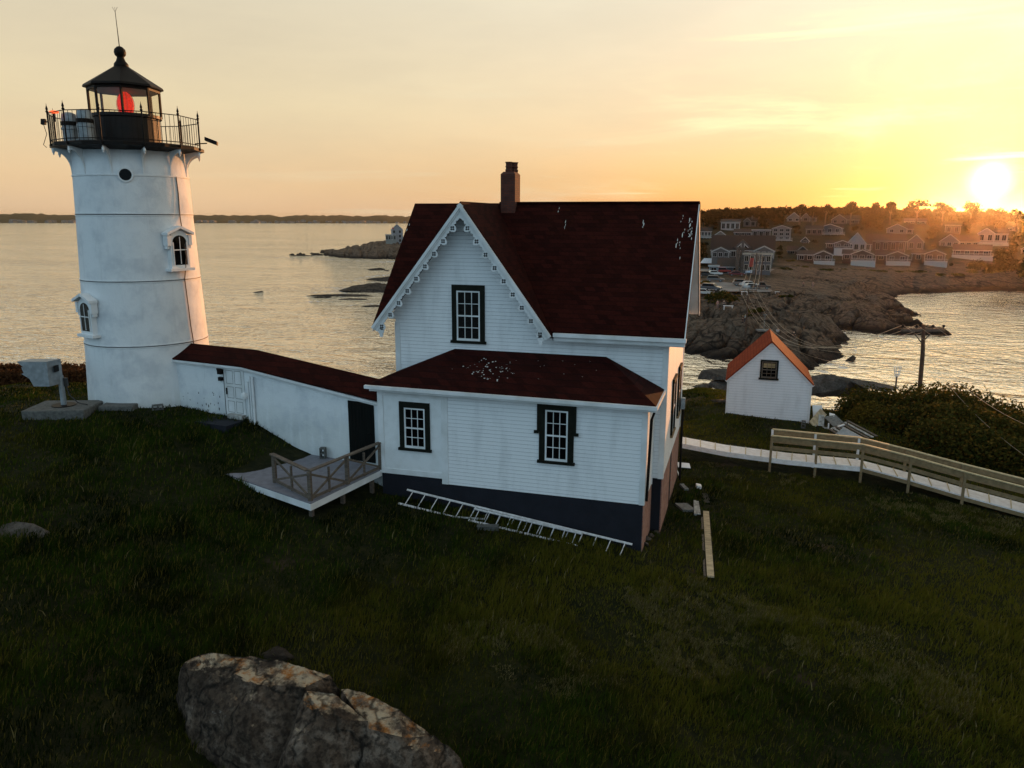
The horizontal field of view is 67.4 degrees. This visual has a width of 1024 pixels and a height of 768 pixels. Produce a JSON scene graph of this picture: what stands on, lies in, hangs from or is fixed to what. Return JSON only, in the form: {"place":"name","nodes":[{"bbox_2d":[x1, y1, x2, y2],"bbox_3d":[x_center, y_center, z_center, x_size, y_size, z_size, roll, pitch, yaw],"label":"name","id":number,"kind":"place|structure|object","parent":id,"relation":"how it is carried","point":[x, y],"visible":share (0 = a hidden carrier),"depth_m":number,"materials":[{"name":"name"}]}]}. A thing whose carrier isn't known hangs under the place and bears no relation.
{"place":"outdoors","nodes":[
{"label":"outdoors","id":0,"kind":"place"},
{"bbox_2d":[0,213,409,222],"bbox_3d":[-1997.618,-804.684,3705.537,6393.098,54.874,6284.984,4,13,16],"label":"hills","id":1,"kind":"structure","parent":0,"point":[38,218],"depth_m":4445.97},
{"bbox_2d":[0,382,1023,767],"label":"ground","id":2,"kind":"structure","parent":0,"point":[260,460],"depth_m":20.29,"materials":[{"name":"green plant"}]},
{"bbox_2d":[0,521,49,537],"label":"boulder","id":3,"kind":"object","parent":2,"relation":"on","point":[13,527],"visible":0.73,"depth_m":20.95,"materials":[{"name":"stone"}]},
{"bbox_2d":[0,360,86,385],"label":"brown scrub","id":4,"kind":"object","parent":2,"relation":"on","point":[11,373],"visible":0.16,"depth_m":38.81,"materials":[{"name":"plant"}]},
{"bbox_2d":[21,400,137,419],"bbox_3d":[-16.285,1.082,29.240,3.660,0.600,1.800,-1,12,-3],"label":"concrete pad","id":5,"kind":"object","parent":2,"relation":"on","point":[43,410],"visible":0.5,"depth_m":28.60,"materials":[{"name":"concrete"}]},
{"bbox_2d":[17,359,87,407],"bbox_3d":[-17.200,-0.040,28.776,2.183,1.782,0.918,-4,13,-20],"label":"signal cabinet","id":6,"kind":"object","parent":5,"relation":"on","point":[43,372],"visible":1,"depth_m":28.35,"materials":[{"name":"white metal"}]},
{"bbox_2d":[41,7,217,407],"bbox_3d":[-14.874,-6.283,30.545,5.536,16.164,5.384,4,13,16],"label":"lighthouse","id":7,"kind":"object","parent":2,"relation":"on","point":[139,306],"visible":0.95,"depth_m":29.13,"materials":[{"name":"white paint"}]},
{"bbox_2d":[60,112,77,140],"bbox_3d":[-16.632,-9.618,28.866,0.720,1.140,0.720,4,13,16],"label":"canister","id":8,"kind":"object","parent":7,"relation":"on","point":[70,123],"visible":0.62,"depth_m":28.66,"materials":[{"name":"metal"}]},
{"bbox_2d":[75,110,94,139],"bbox_3d":[-15.584,-9.431,28.010,0.720,1.140,0.720,4,13,16],"label":"canister","id":9,"kind":"object","parent":7,"relation":"on","point":[83,122],"visible":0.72,"depth_m":27.81,"materials":[{"name":"metal"}]},
{"bbox_2d":[71,293,100,338],"bbox_3d":[-16.268,-2.632,29.336,1.240,1.679,0.400,8,14,33],"label":"window","id":10,"kind":"structure","parent":7,"relation":"in","point":[86,305],"depth_m":29.21,"materials":[{"name":"white paint"}]},
{"bbox_2d":[161,226,194,271],"bbox_3d":[-12.924,-5.261,29.748,0.400,1.718,1.240,6,14,26],"label":"window","id":11,"kind":"structure","parent":7,"relation":"in","point":[175,237],"depth_m":29.63,"materials":[{"name":"white paint"}]},
{"bbox_2d":[194,413,248,432],"bbox_3d":[-10.929,1.420,28.867,1.596,0.430,1.130,6,13,25],"label":"doorstep","id":12,"kind":"object","parent":2,"relation":"on","point":[223,425],"visible":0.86,"depth_m":28.55,"materials":[{"name":"concrete"}]},
{"bbox_2d":[176,653,339,767],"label":"rock outcrop","id":13,"kind":"object","parent":2,"relation":"on","point":[238,712],"visible":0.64,"depth_m":14.68,"materials":[{"name":"stone"}]},
{"bbox_2d":[260,646,293,661],"bbox_3d":[-5.433,6.229,17.583,0.939,0.294,0.398,4,13,16],"label":"boulder","id":14,"kind":"object","parent":2,"relation":"on","point":[281,653],"visible":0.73,"depth_m":17.47,"materials":[{"name":"stone"}]},
{"bbox_2d":[172,343,382,485],"bbox_3d":[-8.797,1.405,29.251,10.850,5.310,1.918,6,13,25],"label":"covered passage","id":15,"kind":"object","parent":2,"relation":"on","point":[310,408],"visible":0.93,"depth_m":28.10,"materials":[{"name":"white"}]},
{"bbox_2d":[223,369,246,416],"bbox_3d":[-10.516,0.298,29.047,1.016,1.850,0.068,6,13,25],"label":"door","id":16,"kind":"structure","parent":15,"relation":"in","point":[234,385],"depth_m":29.05,"materials":[{"name":"white paint"}]},
{"bbox_2d":[348,400,375,462],"bbox_3d":[-5.252,1.671,26.749,1.082,2.140,0.068,6,13,25],"label":"door","id":17,"kind":"structure","parent":15,"relation":"in","point":[360,415],"depth_m":26.73,"materials":[{"name":"wood"}]},
{"bbox_2d":[227,455,381,516],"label":"wooden deck","id":18,"kind":"structure","parent":2,"relation":"on","point":[261,481],"depth_m":25.22,"materials":[{"name":"grey paint"}]},
{"bbox_2d":[269,442,381,500],"bbox_3d":[-5.765,2.672,25.208,3.431,0.978,2.461,-11,17,-43],"label":"deck railing","id":19,"kind":"object","parent":18,"relation":"on","point":[310,495],"visible":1,"depth_m":24.41,"materials":[{"name":"brown wood"}]},
{"bbox_2d":[277,690,367,767],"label":"boulder","id":20,"kind":"object","parent":2,"relation":"on","point":[327,730],"visible":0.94,"depth_m":13.78,"materials":[{"name":"stone"}]},
{"bbox_2d":[341,689,462,767],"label":"boulder","id":21,"kind":"object","parent":2,"relation":"on","point":[395,738],"visible":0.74,"depth_m":13.80,"materials":[{"name":"stone"}]},
{"bbox_2d":[476,524,498,530],"bbox_3d":[-0.781,4.613,24.627,0.700,0.160,0.220,1,12,2],"label":"stone block","id":22,"kind":"object","parent":2,"relation":"on","point":[492,527],"depth_m":24.52,"materials":[{"name":"stone"}]},
{"bbox_2d":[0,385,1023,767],"bbox_3d":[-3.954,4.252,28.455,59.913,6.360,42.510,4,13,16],"label":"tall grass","id":23,"kind":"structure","parent":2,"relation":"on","point":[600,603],"depth_m":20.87,"materials":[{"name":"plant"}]},
{"bbox_2d":[398,489,632,554],"bbox_3d":[-0.013,4.522,24.907,7.796,1.394,0.525,4,13,16],"label":"ladder","id":24,"kind":"object","parent":2,"relation":"on","point":[509,514],"visible":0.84,"depth_m":25.18,"materials":[{"name":"metal"}]},
{"bbox_2d":[468,508,581,544],"bbox_3d":[0.398,4.594,24.665,3.670,0.734,0.494,4,13,16],"label":"ladder","id":25,"kind":"object","parent":2,"relation":"on","point":[528,521],"visible":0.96,"depth_m":24.71,"materials":[{"name":"metal"}]},
{"bbox_2d":[364,162,699,551],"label":"keepers house","id":26,"kind":"structure","parent":2,"relation":"on","point":[538,373],"depth_m":25.62,"materials":[{"name":"white paint"}]},
{"bbox_2d":[398,401,431,452],"bbox_3d":[-3.258,1.436,25.605,1.196,1.680,0.088,4,13,16],"label":"window","id":27,"kind":"structure","parent":26,"relation":"in","point":[414,417],"depth_m":25.62,"materials":[{"name":"green paint"}]},
{"bbox_2d":[450,285,485,344],"bbox_3d":[-1.522,-2.405,26.557,1.304,2.026,0.088,4,13,16],"label":"window","id":28,"kind":"structure","parent":26,"relation":"in","point":[468,301],"depth_m":26.57,"materials":[{"name":"green paint"}]},
{"bbox_2d":[534,404,578,465],"bbox_3d":[1.395,1.586,24.209,1.442,1.974,0.088,4,13,16],"label":"window","id":29,"kind":"structure","parent":26,"relation":"in","point":[556,424],"depth_m":24.22,"materials":[{"name":"green paint"}]},
{"bbox_2d":[670,373,677,437],"bbox_3d":[5.928,0.774,28.032,0.098,2.140,1.300,4,13,16],"label":"window","id":30,"kind":"structure","parent":26,"relation":"in","point":[674,384],"depth_m":27.68,"materials":[{"name":"green paint"}]},
{"bbox_2d":[676,362,682,418],"bbox_3d":[6.618,0.244,30.269,0.098,2.040,1.100,4,13,16],"label":"window","id":31,"kind":"structure","parent":26,"relation":"in","point":[678,411],"depth_m":29.97,"materials":[{"name":"green paint"}]},
{"bbox_2d":[438,615,629,699],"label":"dry grass","id":32,"kind":"structure","parent":2,"relation":"on","point":[530,641],"depth_m":18.70,"materials":[{"name":"plant"}]},
{"bbox_2d":[674,503,693,511],"bbox_3d":[6.510,4.648,28.887,0.535,0.146,0.700,-3,12,-13],"label":"stone slab","id":33,"kind":"object","parent":2,"relation":"on","point":[684,507],"depth_m":28.78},
{"bbox_2d":[701,517,705,576],"bbox_3d":[6.363,5.354,25.522,0.070,0.188,5.025,3,12,12],"label":"plank","id":34,"kind":"object","parent":2,"relation":"on","point":[703,548],"visible":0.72,"depth_m":25.23,"materials":[{"name":"grey wood"}]},
{"bbox_2d":[703,511,713,577],"bbox_3d":[6.582,5.262,25.748,0.210,0.175,5.728,3,12,12],"label":"plank","id":35,"kind":"object","parent":2,"relation":"on","point":[709,555],"visible":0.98,"depth_m":25.21,"materials":[{"name":"wood"}]},
{"bbox_2d":[698,368,726,380],"bbox_3d":[16.178,-0.680,59.253,3.507,0.960,1.405,7,14,27],"label":"boulder","id":36,"kind":"object","parent":2,"relation":"on","point":[714,374],"visible":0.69,"depth_m":59.19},
{"bbox_2d":[707,380,726,390],"bbox_3d":[16.204,0.055,59.247,2.310,0.902,1.391,4,13,16],"label":"boulder","id":37,"kind":"object","parent":2,"relation":"on","point":[718,384],"visible":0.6,"depth_m":59.00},
{"bbox_2d":[725,329,813,423],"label":"shed","id":38,"kind":"structure","parent":2,"relation":"on","point":[768,375],"depth_m":40.75,"materials":[{"name":"white"}]},
{"bbox_2d":[758,360,778,380],"bbox_3d":[13.570,-0.737,40.475,1.009,1.061,0.088,4,13,16],"label":"window","id":39,"kind":"structure","parent":38,"relation":"in","point":[768,368],"depth_m":40.49,"materials":[{"name":"green paint"}]},
{"bbox_2d":[809,409,826,425],"bbox_3d":[16.033,1.798,40.212,1.046,0.957,0.252,-6,14,-27],"label":"board","id":40,"kind":"object","parent":2,"relation":"on","point":[813,421],"visible":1,"depth_m":40.17,"materials":[{"name":"beige wood"}]},
{"bbox_2d":[824,415,845,426],"bbox_3d":[16.980,1.989,40.513,1.131,0.465,0.858,-9,15,-37],"label":"metal sheet","id":41,"kind":"object","parent":2,"relation":"on","point":[833,420],"visible":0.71,"depth_m":40.60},
{"bbox_2d":[811,374,865,396],"bbox_3d":[23.884,-0.041,57.633,5.392,1.739,2.775,0,12,-1],"label":"boulder","id":42,"kind":"object","parent":2,"relation":"on","point":[828,385],"visible":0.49,"depth_m":56.46,"materials":[{"name":"stone"}]},
{"bbox_2d":[837,428,859,444],"bbox_3d":[16.926,2.666,38.370,0.865,0.478,1.745,-5,13,-24],"label":"metal sheet","id":43,"kind":"object","parent":2,"relation":"on","point":[843,431],"visible":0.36,"depth_m":38.82,"materials":[{"name":"metal"}]},
{"bbox_2d":[682,437,1023,516],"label":"boardwalk","id":44,"kind":"structure","parent":2,"relation":"on","point":[978,498],"depth_m":33.69,"materials":[{"name":"grey wood"}]},
{"bbox_2d":[842,400,896,427],"bbox_3d":[19.697,1.696,41.841,3.286,1.529,2.472,4,13,16],"label":"golden bush","id":45,"kind":"object","parent":2,"relation":"on","point":[858,413],"visible":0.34,"depth_m":41.53,"materials":[{"name":"green plant"}]},
{"bbox_2d":[851,380,898,390],"bbox_3d":[26.239,0.093,55.579,3.094,0.600,2.121,8,14,32],"label":"boulder","id":46,"kind":"object","parent":2,"relation":"on","point":[864,382],"visible":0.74,"depth_m":55.46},
{"bbox_2d":[768,428,1023,504],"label":"walkway railing","id":47,"kind":"object","parent":2,"relation":"on","point":[862,445],"visible":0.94,"depth_m":33.12,"materials":[{"name":"brown wood"}]},
{"bbox_2d":[901,324,944,389],"bbox_3d":[23.980,-0.263,45.309,2.529,6.524,0.339,0,12,1],"label":"utility pole","id":48,"kind":"object","parent":2,"relation":"on","point":[922,359],"visible":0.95,"depth_m":44.81,"materials":[{"name":"brown wood"}]},
{"bbox_2d":[831,381,1023,485],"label":"shrubs","id":49,"kind":"object","parent":2,"relation":"on","point":[934,409],"visible":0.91,"depth_m":38.66,"materials":[{"name":"green plant"}]},
{"bbox_2d":[904,428,1023,476],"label":"shrubs","id":50,"kind":"object","parent":2,"relation":"on","point":[948,453],"visible":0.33,"depth_m":36.26,"materials":[{"name":"green plant"}]},
{"bbox_2d":[0,223,1023,410],"bbox_3d":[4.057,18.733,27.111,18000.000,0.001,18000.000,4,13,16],"label":"sea","id":51,"kind":"structure","parent":0,"point":[284,313],"depth_m":198.47,"materials":[{"name":"white liquid"}]},
{"bbox_2d":[309,294,369,296],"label":"sea rock","id":52,"kind":"object","parent":51,"relation":"in","point":[345,295],"visible":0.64,"depth_m":242.83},
{"bbox_2d":[339,283,386,292],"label":"sea rock","id":53,"kind":"object","parent":51,"relation":"in","point":[372,287],"visible":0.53,"depth_m":257.77,"materials":[{"name":"stone"}]},
{"bbox_2d":[0,0,1023,216],"label":"sky","id":54,"kind":"structure","parent":0,"point":[310,107],"materials":[{"name":"orange"}]},
{"bbox_2d":[290,215,1023,369],"bbox_3d":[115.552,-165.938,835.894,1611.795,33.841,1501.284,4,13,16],"label":"mainland","id":55,"kind":"structure","parent":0,"point":[827,308],"depth_m":207.81,"materials":[{"name":"stone"}]},
{"bbox_2d":[385,234,396,243],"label":"house","id":56,"kind":"structure","parent":55,"relation":"on","point":[390,238],"depth_m":578.79,"materials":[{"name":"white wood"}]},
{"bbox_2d":[391,224,402,243],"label":"house","id":57,"kind":"structure","parent":55,"relation":"on","point":[398,230],"depth_m":580.62,"materials":[{"name":"white wood"}]},
{"bbox_2d":[700,227,711,238],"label":"house","id":58,"kind":"structure","parent":55,"relation":"on","point":[705,232],"depth_m":355.38,"materials":[{"name":"white wood"}]},
{"bbox_2d":[700,283,721,290],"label":"parked car","id":59,"kind":"object","parent":55,"relation":"on","point":[710,286],"visible":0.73,"depth_m":177.97,"materials":[{"name":"grey paint"}]},
{"bbox_2d":[711,247,729,263],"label":"house","id":60,"kind":"structure","parent":55,"relation":"on","point":[720,252],"depth_m":249.76,"materials":[{"name":"grey wood"}]},
{"bbox_2d":[704,290,739,303],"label":"round bush","id":61,"kind":"object","parent":55,"relation":"on","point":[723,294],"visible":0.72,"depth_m":167.68,"materials":[{"name":"green plant"}]},
{"bbox_2d":[717,258,739,272],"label":"house","id":62,"kind":"structure","parent":55,"relation":"on","point":[728,263],"depth_m":235.74,"materials":[{"name":"grey wood"}]},
{"bbox_2d":[720,219,740,229],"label":"house","id":63,"kind":"structure","parent":55,"relation":"on","point":[729,224],"depth_m":385.71,"materials":[{"name":"grey wood"}]},
{"bbox_2d":[700,281,771,291],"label":"car park","id":64,"kind":"structure","parent":55,"relation":"on","point":[727,286],"depth_m":197.67,"materials":[{"name":"asphalt"}]},
{"bbox_2d":[735,247,740,270],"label":"stone chimney","id":65,"kind":"object","parent":55,"relation":"on","point":[737,258],"visible":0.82,"depth_m":230.29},
{"bbox_2d":[739,247,744,272],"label":"stone chimney","id":66,"kind":"object","parent":55,"relation":"on","point":[742,259],"visible":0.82,"depth_m":229.97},
{"bbox_2d":[710,235,775,259],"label":"house","id":67,"kind":"structure","parent":55,"relation":"on","point":[749,243],"depth_m":296.17,"materials":[{"name":"grey wood"}]},
{"bbox_2d":[733,229,752,234],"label":"house","id":68,"kind":"structure","parent":55,"relation":"on","point":[743,232],"depth_m":367.79,"materials":[{"name":"grey wood"}]},
{"bbox_2d":[739,289,756,336],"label":"utility pole","id":69,"kind":"object","parent":55,"relation":"on","point":[748,290],"visible":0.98,"depth_m":140.40,"materials":[{"name":"brown wood"}]},
{"bbox_2d":[743,216,756,226],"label":"house","id":70,"kind":"structure","parent":55,"relation":"on","point":[751,221],"depth_m":401.69,"materials":[{"name":"grey wood"}]},
{"bbox_2d":[743,252,772,274],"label":"house","id":71,"kind":"structure","parent":55,"relation":"on","point":[767,259],"depth_m":229.08,"materials":[{"name":"grey wood"}]},
{"bbox_2d":[751,229,771,234],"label":"house","id":72,"kind":"structure","parent":55,"relation":"on","point":[761,231],"depth_m":365.59,"materials":[{"name":"grey wood"}]},
{"bbox_2d":[753,245,774,267],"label":"house","id":73,"kind":"structure","parent":55,"relation":"on","point":[764,248],"depth_m":245.66,"materials":[{"name":"grey wood"}]},
{"bbox_2d":[772,225,792,240],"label":"house","id":74,"kind":"structure","parent":55,"relation":"on","point":[782,232],"depth_m":349.28,"materials":[{"name":"grey wood"}]},
{"bbox_2d":[786,212,801,221],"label":"house","id":75,"kind":"structure","parent":55,"relation":"on","point":[793,217],"depth_m":432.69,"materials":[{"name":"grey wood"}]},
{"bbox_2d":[786,246,807,253],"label":"house","id":76,"kind":"structure","parent":55,"relation":"on","point":[792,249],"depth_m":311.45,"materials":[{"name":"grey wood"}]},
{"bbox_2d":[794,204,806,223],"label":"skyline tree","id":77,"kind":"object","parent":55,"relation":"on","point":[800,209],"visible":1,"depth_m":392.84,"materials":[{"name":"green plant"}]},
{"bbox_2d":[801,213,816,221],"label":"house","id":78,"kind":"structure","parent":55,"relation":"on","point":[806,217],"depth_m":433.81,"materials":[{"name":"grey wood"}]},
{"bbox_2d":[808,205,818,224],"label":"skyline tree","id":79,"kind":"object","parent":55,"relation":"on","point":[813,211],"visible":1,"depth_m":391.55,"materials":[{"name":"green plant"}]},
{"bbox_2d":[806,225,823,235],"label":"house","id":80,"kind":"structure","parent":55,"relation":"on","point":[814,229],"depth_m":378.56,"materials":[{"name":"grey wood"}]},
{"bbox_2d":[796,249,834,264],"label":"house","id":81,"kind":"structure","parent":55,"relation":"on","point":[823,257],"depth_m":289.55,"materials":[{"name":"grey wood"}]},
{"bbox_2d":[819,204,832,224],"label":"skyline tree","id":82,"kind":"object","parent":55,"relation":"on","point":[828,207],"visible":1,"depth_m":389.33,"materials":[{"name":"green plant"}]},
{"bbox_2d":[822,224,844,235],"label":"house","id":83,"kind":"structure","parent":55,"relation":"on","point":[828,229],"depth_m":379.20,"materials":[{"name":"grey wood"}]},
{"bbox_2d":[825,240,852,255],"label":"house","id":84,"kind":"structure","parent":55,"relation":"on","point":[834,247],"depth_m":314.64,"materials":[{"name":"grey wood"}]},
{"bbox_2d":[831,214,859,223],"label":"house","id":85,"kind":"structure","parent":55,"relation":"on","point":[841,219],"depth_m":427.86,"materials":[{"name":"grey wood"}]},
{"bbox_2d":[844,201,858,224],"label":"skyline tree","id":86,"kind":"object","parent":55,"relation":"on","point":[851,207],"visible":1,"depth_m":384.01,"materials":[{"name":"green plant"}]},
{"bbox_2d":[842,249,875,266],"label":"house","id":87,"kind":"structure","parent":55,"relation":"on","point":[862,257],"depth_m":288.33,"materials":[{"name":"white wood"}]},
{"bbox_2d":[848,232,872,250],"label":"house","id":88,"kind":"structure","parent":55,"relation":"on","point":[857,241],"depth_m":320.93,"materials":[{"name":"white wood"}]},
{"bbox_2d":[700,205,1023,277],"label":"woodland","id":89,"kind":"object","parent":55,"relation":"on","point":[869,218],"visible":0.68,"depth_m":364.59,"materials":[{"name":"green plant"}]},
{"bbox_2d":[731,259,1021,316],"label":"scrub","id":90,"kind":"object","parent":55,"relation":"on","point":[759,309],"visible":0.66,"depth_m":274.42,"materials":[{"name":"green plant"}]},
{"bbox_2d":[871,234,906,252],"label":"house","id":91,"kind":"structure","parent":55,"relation":"on","point":[888,242],"depth_m":322.69,"materials":[{"name":"grey wood"}]},
{"bbox_2d":[884,199,896,224],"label":"skyline tree","id":92,"kind":"object","parent":55,"relation":"on","point":[890,207],"visible":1,"depth_m":377.05,"materials":[{"name":"green plant"}]},
{"bbox_2d":[875,250,910,265],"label":"house","id":93,"kind":"structure","parent":55,"relation":"on","point":[897,258],"depth_m":291.06,"materials":[{"name":"white wood"}]},
{"bbox_2d":[886,224,913,233],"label":"house","id":94,"kind":"structure","parent":55,"relation":"on","point":[899,229],"depth_m":382.49,"materials":[{"name":"white wood"}]},
{"bbox_2d":[904,218,926,224],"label":"house","id":95,"kind":"structure","parent":55,"relation":"on","point":[921,221],"depth_m":452.29,"materials":[{"name":"white wood"}]},
{"bbox_2d":[907,234,924,249],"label":"house","id":96,"kind":"structure","parent":55,"relation":"on","point":[916,241],"depth_m":330.69,"materials":[{"name":"white wood"}]},
{"bbox_2d":[902,199,931,224],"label":"skyline tree","id":97,"kind":"object","parent":55,"relation":"on","point":[912,208],"visible":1,"depth_m":371.18,"materials":[{"name":"green plant"}]},
{"bbox_2d":[911,249,947,267],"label":"house","id":98,"kind":"structure","parent":55,"relation":"on","point":[935,257],"depth_m":291.83,"materials":[{"name":"white wood"}]},
{"bbox_2d":[931,202,955,224],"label":"skyline tree","id":99,"kind":"object","parent":55,"relation":"on","point":[941,207],"visible":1,"depth_m":365.43,"materials":[{"name":"green plant"}]},
{"bbox_2d":[945,225,961,234],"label":"house","id":100,"kind":"structure","parent":55,"relation":"on","point":[954,229],"depth_m":394.74,"materials":[{"name":"white wood"}]},
{"bbox_2d":[939,234,980,246],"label":"house","id":101,"kind":"structure","parent":55,"relation":"on","point":[949,240],"depth_m":338.45,"materials":[{"name":"white wood"}]},
{"bbox_2d":[952,244,993,260],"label":"house","id":102,"kind":"structure","parent":55,"relation":"on","point":[973,251],"depth_m":307.28,"materials":[{"name":"white wood"}]},
{"bbox_2d":[962,200,986,220],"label":"skyline tree","id":103,"kind":"object","parent":55,"relation":"on","point":[972,209],"visible":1,"depth_m":360.80,"materials":[{"name":"green plant"}]},
{"bbox_2d":[977,228,1009,245],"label":"house","id":104,"kind":"structure","parent":55,"relation":"on","point":[997,237],"depth_m":343.19,"materials":[{"name":"white wood"}]},
{"bbox_2d":[985,207,1009,228],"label":"skyline tree","id":105,"kind":"object","parent":55,"relation":"on","point":[992,212],"visible":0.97,"depth_m":356.12,"materials":[{"name":"green plant"}]},
{"bbox_2d":[1005,208,1023,230],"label":"skyline tree","id":106,"kind":"object","parent":55,"relation":"on","point":[1018,215],"visible":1,"depth_m":352.10,"materials":[{"name":"green plant"}]},
{"bbox_2d":[624,630,743,680],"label":"dry grass","id":107,"kind":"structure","parent":0,"point":[671,667],"depth_m":19.21,"materials":[{"name":"plant"}]},
{"bbox_2d":[620,574,796,651],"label":"dry grass","id":108,"kind":"structure","parent":0,"point":[665,599],"depth_m":21.13,"materials":[{"name":"plant"}]},
{"bbox_2d":[706,458,809,485],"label":"dry grass","id":109,"kind":"structure","parent":0,"point":[782,474],"depth_m":33.47,"materials":[{"name":"plant"}]},
{"bbox_2d":[748,604,978,721],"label":"dry grass","id":110,"kind":"structure","parent":0,"point":[888,635],"depth_m":19.47,"materials":[{"name":"plant"}]},
{"bbox_2d":[865,490,1021,536],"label":"dry grass","id":111,"kind":"structure","parent":0,"point":[939,510],"depth_m":30.74,"materials":[{"name":"plant"}]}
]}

